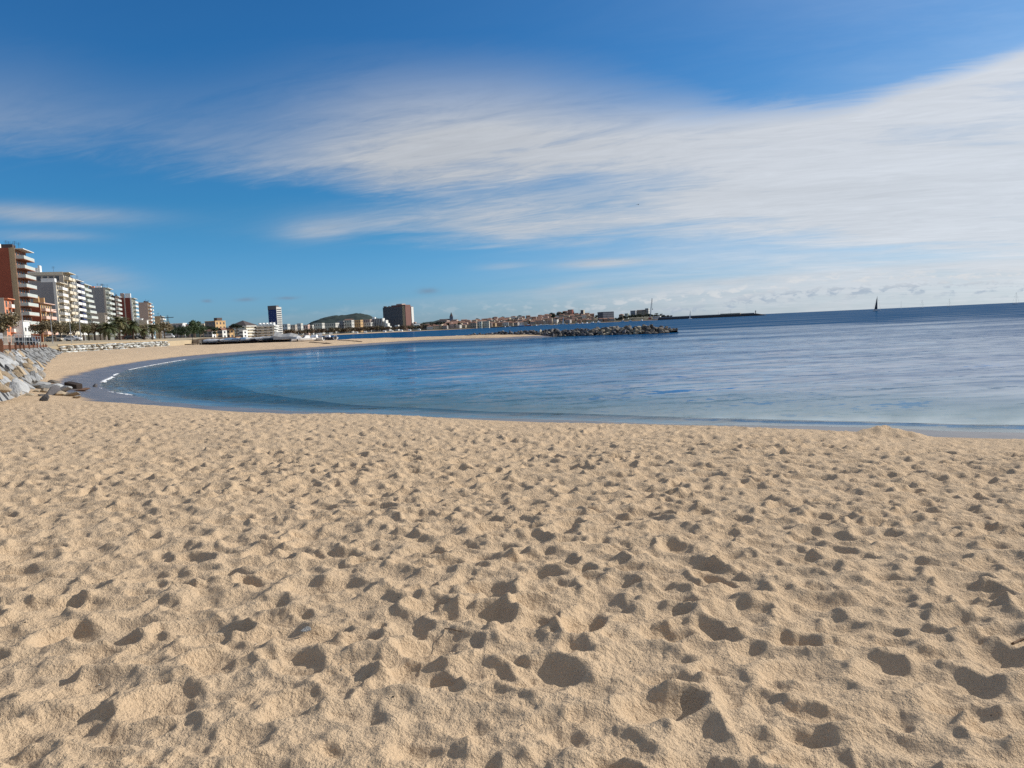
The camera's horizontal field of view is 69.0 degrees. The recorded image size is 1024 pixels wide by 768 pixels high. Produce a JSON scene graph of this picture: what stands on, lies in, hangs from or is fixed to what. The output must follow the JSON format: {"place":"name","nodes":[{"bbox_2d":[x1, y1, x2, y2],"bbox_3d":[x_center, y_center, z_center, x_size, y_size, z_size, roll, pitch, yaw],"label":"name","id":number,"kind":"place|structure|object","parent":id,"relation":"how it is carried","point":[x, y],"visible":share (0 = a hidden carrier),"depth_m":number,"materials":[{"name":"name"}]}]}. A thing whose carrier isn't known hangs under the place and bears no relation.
{"place":"outdoors","nodes":[
{"label":"outdoors","id":0,"kind":"place"},
{"bbox_2d":[4,337,221,350],"bbox_3d":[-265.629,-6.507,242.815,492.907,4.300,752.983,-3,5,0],"label":"promenade","id":1,"kind":"structure","parent":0,"point":[173,341],"depth_m":209.67,"materials":[{"name":"concrete"}]},
{"bbox_2d":[0,298,15,342],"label":"building","id":2,"kind":"structure","parent":1,"relation":"on","point":[6,305],"depth_m":216.08,"materials":[{"name":"orange concrete"}]},
{"bbox_2d":[3,335,13,344],"bbox_3d":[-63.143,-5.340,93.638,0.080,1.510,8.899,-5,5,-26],"label":"building","id":3,"kind":"structure","parent":1,"relation":"on","point":[6,337],"depth_m":92.75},
{"bbox_2d":[0,310,19,341],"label":"tamarisk tree","id":4,"kind":"object","parent":1,"relation":"on","point":[8,320],"visible":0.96,"depth_m":139.53,"materials":[{"name":"green plant"}]},
{"bbox_2d":[0,241,39,336],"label":"apartment block","id":5,"kind":"structure","parent":1,"relation":"on","point":[15,277],"depth_m":231.04,"materials":[{"name":"brick"}]},
{"bbox_2d":[12,320,30,337],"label":"building","id":6,"kind":"structure","parent":1,"relation":"on","point":[19,329],"depth_m":220.64,"materials":[{"name":"paint"}]},
{"bbox_2d":[0,339,47,352],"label":"timber edging","id":7,"kind":"object","parent":1,"relation":"on","point":[9,346],"visible":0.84,"depth_m":78.22,"materials":[{"name":"wood"}]},
{"bbox_2d":[12,337,38,344],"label":"parked van","id":8,"kind":"object","parent":1,"relation":"on","point":[20,340],"visible":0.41,"depth_m":158.58,"materials":[{"name":"grey metal"}]},
{"bbox_2d":[21,310,31,343],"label":"street lamp","id":9,"kind":"object","parent":1,"relation":"on","point":[22,325],"visible":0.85,"depth_m":129.26,"materials":[{"name":"grey metal"}]},
{"bbox_2d":[14,334,40,346],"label":"metal railing","id":10,"kind":"object","parent":1,"relation":"on","point":[32,341],"visible":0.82,"depth_m":111.55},
{"bbox_2d":[27,320,52,341],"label":"tamarisk tree","id":11,"kind":"object","parent":1,"relation":"on","point":[37,328],"visible":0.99,"depth_m":188.84,"materials":[{"name":"green plant"}]},
{"bbox_2d":[31,297,57,341],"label":"house","id":12,"kind":"structure","parent":1,"relation":"on","point":[44,310],"depth_m":261.77,"materials":[{"name":"brick"}]},
{"bbox_2d":[29,278,71,340],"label":"apartment block","id":13,"kind":"structure","parent":1,"relation":"on","point":[50,290],"depth_m":287.33,"materials":[{"name":"white concrete"}]},
{"bbox_2d":[40,321,65,341],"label":"tamarisk tree","id":14,"kind":"object","parent":1,"relation":"on","point":[56,327],"visible":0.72,"depth_m":196.96,"materials":[{"name":"green plant"}]},
{"bbox_2d":[44,336,63,341],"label":"parked car","id":15,"kind":"object","parent":1,"relation":"on","point":[48,338],"visible":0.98,"depth_m":198.35,"materials":[{"name":"grey metal"}]},
{"bbox_2d":[28,265,79,340],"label":"apartment block","id":16,"kind":"structure","parent":1,"relation":"on","point":[61,277],"depth_m":310.05,"materials":[{"name":"white concrete"}]},
{"bbox_2d":[51,320,69,337],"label":"tamarisk tree","id":17,"kind":"object","parent":1,"relation":"on","point":[67,328],"visible":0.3,"depth_m":204.00,"materials":[{"name":"green plant"}]},
{"bbox_2d":[61,322,75,340],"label":"tamarisk tree","id":18,"kind":"object","parent":1,"relation":"on","point":[72,326],"visible":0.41,"depth_m":211.04,"materials":[{"name":"green plant"}]},
{"bbox_2d":[64,336,81,340],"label":"parked car","id":19,"kind":"object","parent":1,"relation":"on","point":[67,338],"visible":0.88,"depth_m":210.37,"materials":[{"name":"silver metal"}]},
{"bbox_2d":[68,322,82,340],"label":"tamarisk tree","id":20,"kind":"object","parent":1,"relation":"on","point":[77,328],"visible":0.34,"depth_m":219.28,"materials":[{"name":"green plant"}]},
{"bbox_2d":[70,276,87,340],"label":"apartment block","id":21,"kind":"structure","parent":1,"relation":"on","point":[79,298],"depth_m":339.79,"materials":[{"name":"white concrete"}]},
{"bbox_2d":[75,321,90,340],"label":"tamarisk tree","id":22,"kind":"object","parent":1,"relation":"on","point":[83,330],"visible":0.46,"depth_m":224.71,"materials":[{"name":"green plant"}]},
{"bbox_2d":[76,278,98,340],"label":"apartment block","id":23,"kind":"structure","parent":1,"relation":"on","point":[88,301],"depth_m":365.62,"materials":[{"name":"white concrete"}]},
{"bbox_2d":[84,324,95,340],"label":"tamarisk tree","id":24,"kind":"object","parent":1,"relation":"on","point":[92,329],"visible":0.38,"depth_m":230.89,"materials":[{"name":"green plant"}]},
{"bbox_2d":[88,322,101,339],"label":"tamarisk tree","id":25,"kind":"object","parent":1,"relation":"on","point":[94,324],"visible":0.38,"depth_m":234.96,"materials":[{"name":"green plant"}]},
{"bbox_2d":[91,313,110,339],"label":"apartment block","id":26,"kind":"structure","parent":1,"relation":"on","point":[103,317],"depth_m":389.10,"materials":[{"name":"paint"}]},
{"bbox_2d":[89,284,116,339],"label":"apartment block","id":27,"kind":"structure","parent":1,"relation":"on","point":[102,298],"depth_m":408.29,"materials":[{"name":"grey concrete"}]},
{"bbox_2d":[96,322,121,339],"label":"date palm","id":28,"kind":"object","parent":1,"relation":"on","point":[107,330],"visible":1,"depth_m":229.71,"materials":[{"name":"green plant"}]},
{"bbox_2d":[57,341,169,352],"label":"stone wall","id":29,"kind":"structure","parent":1,"relation":"on","point":[91,347],"depth_m":180.04,"materials":[{"name":"stone"}]},
{"bbox_2d":[57,340,166,345],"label":"timber edging","id":30,"kind":"object","parent":29,"relation":"on","point":[109,342],"visible":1,"depth_m":181.71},
{"bbox_2d":[111,294,122,339],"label":"apartment block","id":31,"kind":"structure","parent":1,"relation":"on","point":[116,301],"depth_m":452.83,"materials":[{"name":"white concrete"}]},
{"bbox_2d":[106,316,131,339],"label":"date palm","id":32,"kind":"object","parent":1,"relation":"on","point":[120,322],"visible":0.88,"depth_m":236.00,"materials":[{"name":"green plant"}]},
{"bbox_2d":[119,293,138,339],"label":"apartment block","id":33,"kind":"structure","parent":1,"relation":"on","point":[129,306],"depth_m":485.92,"materials":[{"name":"brick"}]},
{"bbox_2d":[124,335,137,339],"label":"parked car","id":34,"kind":"object","parent":1,"relation":"on","point":[126,337],"visible":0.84,"depth_m":260.13,"materials":[{"name":"black metal"}]},
{"bbox_2d":[125,320,142,339],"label":"date palm","id":35,"kind":"object","parent":1,"relation":"on","point":[132,326],"visible":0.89,"depth_m":244.34,"materials":[{"name":"green plant"}]},
{"bbox_2d":[139,328,149,339],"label":"date palm","id":36,"kind":"object","parent":1,"relation":"on","point":[143,332],"visible":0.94,"depth_m":250.80,"materials":[{"name":"green plant"}]},
{"bbox_2d":[139,320,150,338],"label":"house","id":37,"kind":"structure","parent":1,"relation":"on","point":[144,321],"depth_m":467.10,"materials":[{"name":"paint"}]},
{"bbox_2d":[138,300,155,338],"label":"apartment block","id":38,"kind":"structure","parent":1,"relation":"on","point":[145,310],"depth_m":541.17,"materials":[{"name":"white concrete"}]},
{"bbox_2d":[144,323,159,339],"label":"date palm","id":39,"kind":"object","parent":1,"relation":"on","point":[152,329],"visible":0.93,"depth_m":256.30,"materials":[{"name":"green plant"}]},
{"bbox_2d":[154,313,165,338],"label":"apartment block","id":40,"kind":"structure","parent":1,"relation":"on","point":[160,318],"depth_m":586.92,"materials":[{"name":"paint"}]},
{"bbox_2d":[151,322,168,338],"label":"tamarisk tree","id":41,"kind":"object","parent":1,"relation":"on","point":[162,329],"visible":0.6,"depth_m":298.71,"materials":[{"name":"green plant"}]},
{"bbox_2d":[156,321,173,338],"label":"tamarisk tree","id":42,"kind":"object","parent":1,"relation":"on","point":[167,325],"visible":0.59,"depth_m":308.14,"materials":[{"name":"green plant"}]},
{"bbox_2d":[162,334,174,337],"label":"parked van","id":43,"kind":"object","parent":1,"relation":"on","point":[169,335],"visible":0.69,"depth_m":328.00,"materials":[{"name":"white metal"}]},
{"bbox_2d":[173,326,184,337],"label":"pine tree","id":44,"kind":"object","parent":1,"relation":"on","point":[178,328],"visible":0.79,"depth_m":358.36,"materials":[{"name":"green plant"}]},
{"bbox_2d":[182,328,189,337],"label":"pine tree","id":45,"kind":"object","parent":1,"relation":"on","point":[186,331],"visible":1,"depth_m":357.99,"materials":[{"name":"green plant"}]},
{"bbox_2d":[183,326,192,337],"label":"pine tree","id":46,"kind":"object","parent":1,"relation":"on","point":[189,328],"visible":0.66,"depth_m":378.00,"materials":[{"name":"green plant"}]},
{"bbox_2d":[187,320,200,337],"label":"pine tree","id":47,"kind":"object","parent":1,"relation":"on","point":[192,324],"visible":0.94,"depth_m":381.94,"materials":[{"name":"green plant"}]},
{"bbox_2d":[194,321,204,337],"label":"pine tree","id":48,"kind":"object","parent":1,"relation":"on","point":[202,328],"visible":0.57,"depth_m":395.04,"materials":[{"name":"green plant"}]},
{"bbox_2d":[204,329,215,336],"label":"building","id":49,"kind":"structure","parent":1,"relation":"on","point":[209,333],"depth_m":428.89,"materials":[{"name":"paint"}]},
{"bbox_2d":[211,327,218,334],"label":"pine tree","id":50,"kind":"object","parent":1,"relation":"on","point":[213,330],"visible":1,"depth_m":418.05,"materials":[{"name":"green plant"}]},
{"bbox_2d":[218,328,226,336],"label":"building","id":51,"kind":"structure","parent":1,"relation":"on","point":[222,332],"depth_m":439.20,"materials":[{"name":"paint"}]},
{"bbox_2d":[227,327,234,336],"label":"building","id":52,"kind":"structure","parent":1,"relation":"on","point":[230,332],"depth_m":445.20,"materials":[{"name":"paint"}]},
{"bbox_2d":[229,324,242,336],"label":"stone pine","id":53,"kind":"object","parent":1,"relation":"on","point":[235,325],"visible":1,"depth_m":446.30,"materials":[{"name":"green plant"}]},
{"bbox_2d":[228,321,256,336],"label":"building","id":54,"kind":"structure","parent":1,"relation":"on","point":[251,328],"depth_m":481.51,"materials":[{"name":"paint"}]},
{"bbox_2d":[239,330,247,337],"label":"building","id":55,"kind":"structure","parent":1,"relation":"on","point":[243,333],"depth_m":439.10,"materials":[{"name":"paint"}]},
{"bbox_2d":[256,322,278,336],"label":"building","id":56,"kind":"structure","parent":0,"point":[264,329],"depth_m":487.82,"materials":[{"name":"paint"}]},
{"bbox_2d":[307,313,371,324],"bbox_3d":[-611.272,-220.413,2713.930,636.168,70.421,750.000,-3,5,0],"label":"wooded hill","id":57,"kind":"structure","parent":0,"point":[336,318],"depth_m":2558.04,"materials":[{"name":"green plant"}]},
{"bbox_2d":[299,330,407,335],"bbox_3d":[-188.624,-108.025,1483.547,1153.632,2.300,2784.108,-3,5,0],"label":"coastal plain","id":58,"kind":"structure","parent":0,"point":[360,332],"depth_m":1402.62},
{"bbox_2d":[168,323,186,337],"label":"building","id":59,"kind":"structure","parent":58,"relation":"on","point":[178,324],"depth_m":557.42,"materials":[{"name":"white concrete"}]},
{"bbox_2d":[204,318,225,336],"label":"building","id":60,"kind":"structure","parent":58,"relation":"on","point":[218,322],"depth_m":559.94,"materials":[{"name":"paint"}]},
{"bbox_2d":[282,324,289,330],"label":"building","id":61,"kind":"structure","parent":58,"relation":"on","point":[286,326],"depth_m":1316.68,"materials":[{"name":"paint"}]},
{"bbox_2d":[290,325,297,334],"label":"building","id":62,"kind":"structure","parent":58,"relation":"on","point":[293,327],"depth_m":1338.46,"materials":[{"name":"paint"}]},
{"bbox_2d":[297,323,303,334],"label":"building","id":63,"kind":"structure","parent":58,"relation":"on","point":[299,326],"depth_m":1358.38,"materials":[{"name":"white concrete"}]},
{"bbox_2d":[303,325,309,334],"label":"building","id":64,"kind":"structure","parent":58,"relation":"on","point":[306,326],"depth_m":1382.27,"materials":[{"name":"beige concrete"}]},
{"bbox_2d":[313,323,324,333],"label":"building","id":65,"kind":"structure","parent":58,"relation":"on","point":[319,326],"depth_m":1396.37,"materials":[{"name":"paint"}]},
{"bbox_2d":[325,323,339,333],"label":"building","id":66,"kind":"structure","parent":58,"relation":"on","point":[331,325],"depth_m":1440.22,"materials":[{"name":"paint"}]},
{"bbox_2d":[337,321,344,332],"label":"building","id":67,"kind":"structure","parent":58,"relation":"on","point":[341,324],"depth_m":1460.58,"materials":[{"name":"paint"}]},
{"bbox_2d":[344,319,353,332],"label":"building","id":68,"kind":"structure","parent":58,"relation":"on","point":[348,322],"depth_m":1452.20,"materials":[{"name":"paint"}]},
{"bbox_2d":[354,320,363,331],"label":"building","id":69,"kind":"structure","parent":58,"relation":"on","point":[357,323],"depth_m":1476.27,"materials":[{"name":"paint"}]},
{"bbox_2d":[363,319,371,330],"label":"building","id":70,"kind":"structure","parent":58,"relation":"on","point":[366,320],"depth_m":1504.17,"materials":[{"name":"beige concrete"}]},
{"bbox_2d":[364,322,373,331],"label":"building","id":71,"kind":"structure","parent":58,"relation":"on","point":[369,324],"depth_m":1495.69,"materials":[{"name":"paint"}]},
{"bbox_2d":[372,317,391,331],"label":"building","id":72,"kind":"structure","parent":58,"relation":"on","point":[383,322],"depth_m":1506.74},
{"bbox_2d":[383,304,413,330],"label":"building","id":73,"kind":"structure","parent":58,"relation":"on","point":[399,314],"depth_m":1542.94,"materials":[{"name":"concrete"}]},
{"bbox_2d":[438,319,449,322],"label":"building","id":74,"kind":"structure","parent":58,"relation":"on","point":[443,320],"depth_m":1598.18,"materials":[{"name":"beige concrete"}]},
{"bbox_2d":[195,319,657,343],"bbox_3d":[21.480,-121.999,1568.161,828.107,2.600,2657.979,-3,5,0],"label":"beach","id":75,"kind":"structure","parent":0,"point":[443,329],"depth_m":1412.13,"materials":[{"name":"sand"}]},
{"bbox_2d":[268,305,282,333],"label":"building","id":76,"kind":"structure","parent":75,"relation":"on","point":[274,313],"depth_m":1116.65,"materials":[{"name":"blue concrete"}]},
{"bbox_2d":[0,335,1023,767],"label":"beach sand","id":77,"kind":"structure","parent":0,"point":[754,593],"depth_m":5.26,"materials":[{"name":"sand"}]},
{"bbox_2d":[0,347,63,400],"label":"rock revetment","id":78,"kind":"object","parent":77,"relation":"on","point":[21,371],"visible":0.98,"depth_m":42.95,"materials":[{"name":"stone"}]},
{"bbox_2d":[30,383,45,387],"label":"stone slab","id":79,"kind":"structure","parent":77,"relation":"on","point":[36,385],"depth_m":48.49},
{"bbox_2d":[39,394,48,400],"bbox_3d":[-21.781,0.677,34.661,0.452,0.394,0.251,-5,5,-28],"label":"rock","id":80,"kind":"object","parent":77,"relation":"on","point":[44,397],"visible":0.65,"depth_m":34.61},
{"bbox_2d":[40,388,48,392],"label":"stone slab","id":81,"kind":"structure","parent":77,"relation":"on","point":[44,390],"depth_m":42.97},
{"bbox_2d":[37,384,59,388],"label":"stone slab","id":82,"kind":"structure","parent":77,"relation":"on","point":[44,386],"depth_m":48.14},
{"bbox_2d":[46,385,60,394],"bbox_3d":[-25.509,0.456,41.322,0.380,0.784,1.051,-2,5,12],"label":"rock","id":83,"kind":"object","parent":77,"relation":"on","point":[53,389],"visible":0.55,"depth_m":41.23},
{"bbox_2d":[55,391,66,395],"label":"stone slab","id":84,"kind":"structure","parent":77,"relation":"on","point":[59,393],"depth_m":40.74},
{"bbox_2d":[60,386,71,391],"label":"stone slab","id":85,"kind":"structure","parent":77,"relation":"on","point":[64,388],"depth_m":45.37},
{"bbox_2d":[62,392,79,395],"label":"stone slab","id":86,"kind":"structure","parent":77,"relation":"on","point":[72,394],"depth_m":40.68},
{"bbox_2d":[64,381,82,388],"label":"rock","id":87,"kind":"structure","parent":77,"relation":"on","point":[74,385],"depth_m":51.02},
{"bbox_2d":[199,337,239,344],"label":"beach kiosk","id":88,"kind":"object","parent":77,"relation":"on","point":[201,340],"visible":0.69,"depth_m":217.98,"materials":[{"name":"glass"}]},
{"bbox_2d":[200,339,297,344],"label":"boat platform","id":89,"kind":"object","parent":77,"relation":"on","point":[257,341],"visible":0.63,"depth_m":199.96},
{"bbox_2d":[263,327,272,339],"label":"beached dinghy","id":90,"kind":"object","parent":89,"relation":"on","point":[266,337],"visible":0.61,"depth_m":198.25,"materials":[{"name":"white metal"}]},
{"bbox_2d":[273,329,298,339],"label":"marquee tent","id":91,"kind":"object","parent":89,"relation":"on","point":[277,335],"visible":0.84,"depth_m":196.22,"materials":[{"name":"white fabric"}]},
{"bbox_2d":[289,336,301,341],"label":"motor boat","id":92,"kind":"object","parent":77,"relation":"on","point":[293,340],"visible":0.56,"depth_m":194.38,"materials":[{"name":"white plastic"}]},
{"bbox_2d":[301,626,310,631],"bbox_3d":[-1.224,1.456,4.423,0.066,0.020,0.040,1,13,-35],"label":"stone","id":93,"kind":"object","parent":77,"relation":"on","point":[306,629],"visible":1,"depth_m":4.42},
{"bbox_2d":[298,335,315,340],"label":"motor boat","id":94,"kind":"object","parent":77,"relation":"on","point":[305,338],"visible":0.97,"depth_m":193.18,"materials":[{"name":"white plastic"}]},
{"bbox_2d":[310,335,324,340],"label":"motor boat","id":95,"kind":"object","parent":77,"relation":"on","point":[318,338],"visible":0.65,"depth_m":195.82,"materials":[{"name":"white plastic"}]},
{"bbox_2d":[324,335,336,339],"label":"motor boat","id":96,"kind":"object","parent":77,"relation":"on","point":[328,337],"visible":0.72,"depth_m":199.01,"materials":[{"name":"white plastic"}]},
{"bbox_2d":[1011,637,1023,644],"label":"twig","id":97,"kind":"object","parent":77,"relation":"on","point":[1016,641],"visible":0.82,"depth_m":4.20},
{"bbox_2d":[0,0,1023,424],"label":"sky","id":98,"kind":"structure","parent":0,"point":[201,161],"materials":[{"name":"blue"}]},
{"bbox_2d":[411,316,655,330],"bbox_3d":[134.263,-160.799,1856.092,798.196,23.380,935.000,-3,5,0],"label":"town hill","id":99,"kind":"structure","parent":0,"point":[637,318],"depth_m":1815.19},
{"bbox_2d":[449,323,454,328],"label":"house","id":100,"kind":"structure","parent":99,"relation":"on","point":[451,325],"depth_m":1477.79,"materials":[{"name":"concrete"}]},
{"bbox_2d":[470,321,477,327],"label":"building","id":101,"kind":"structure","parent":99,"relation":"on","point":[473,324],"depth_m":1516.72,"materials":[{"name":"stone"}]},
{"bbox_2d":[477,321,482,327],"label":"building","id":102,"kind":"structure","parent":99,"relation":"on","point":[479,323],"depth_m":1525.61,"materials":[{"name":"grey concrete"}]},
{"bbox_2d":[483,321,489,327],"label":"building","id":103,"kind":"structure","parent":99,"relation":"on","point":[486,324],"depth_m":1534.30,"materials":[{"name":"white concrete"}]},
{"bbox_2d":[502,321,508,326],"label":"house","id":104,"kind":"structure","parent":99,"relation":"on","point":[505,323],"depth_m":1597.29,"materials":[{"name":"concrete"}]},
{"bbox_2d":[597,311,613,320],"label":"building","id":105,"kind":"structure","parent":99,"relation":"on","point":[607,315],"depth_m":1800.25,"materials":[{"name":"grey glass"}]},
{"bbox_2d":[636,310,644,314],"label":"building","id":106,"kind":"structure","parent":99,"relation":"on","point":[639,312],"depth_m":1862.06,"materials":[{"name":"concrete"}]},
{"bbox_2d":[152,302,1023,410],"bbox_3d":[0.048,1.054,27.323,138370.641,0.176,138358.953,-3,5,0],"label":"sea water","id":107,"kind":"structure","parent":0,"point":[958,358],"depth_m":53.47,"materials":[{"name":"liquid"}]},
{"bbox_2d":[100,373,118,382],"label":"foam","id":108,"kind":"object","parent":107,"relation":"on","point":[104,380],"visible":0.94,"depth_m":66.26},
{"bbox_2d":[456,324,677,336],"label":"rock breakwater","id":109,"kind":"object","parent":107,"relation":"on","point":[626,330],"visible":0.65,"depth_m":173.83,"materials":[{"name":"stone"}]},
{"bbox_2d":[658,313,763,319],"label":"harbour pier","id":110,"kind":"structure","parent":107,"relation":"in","point":[713,316],"depth_m":1698.78,"materials":[{"name":"concrete"}]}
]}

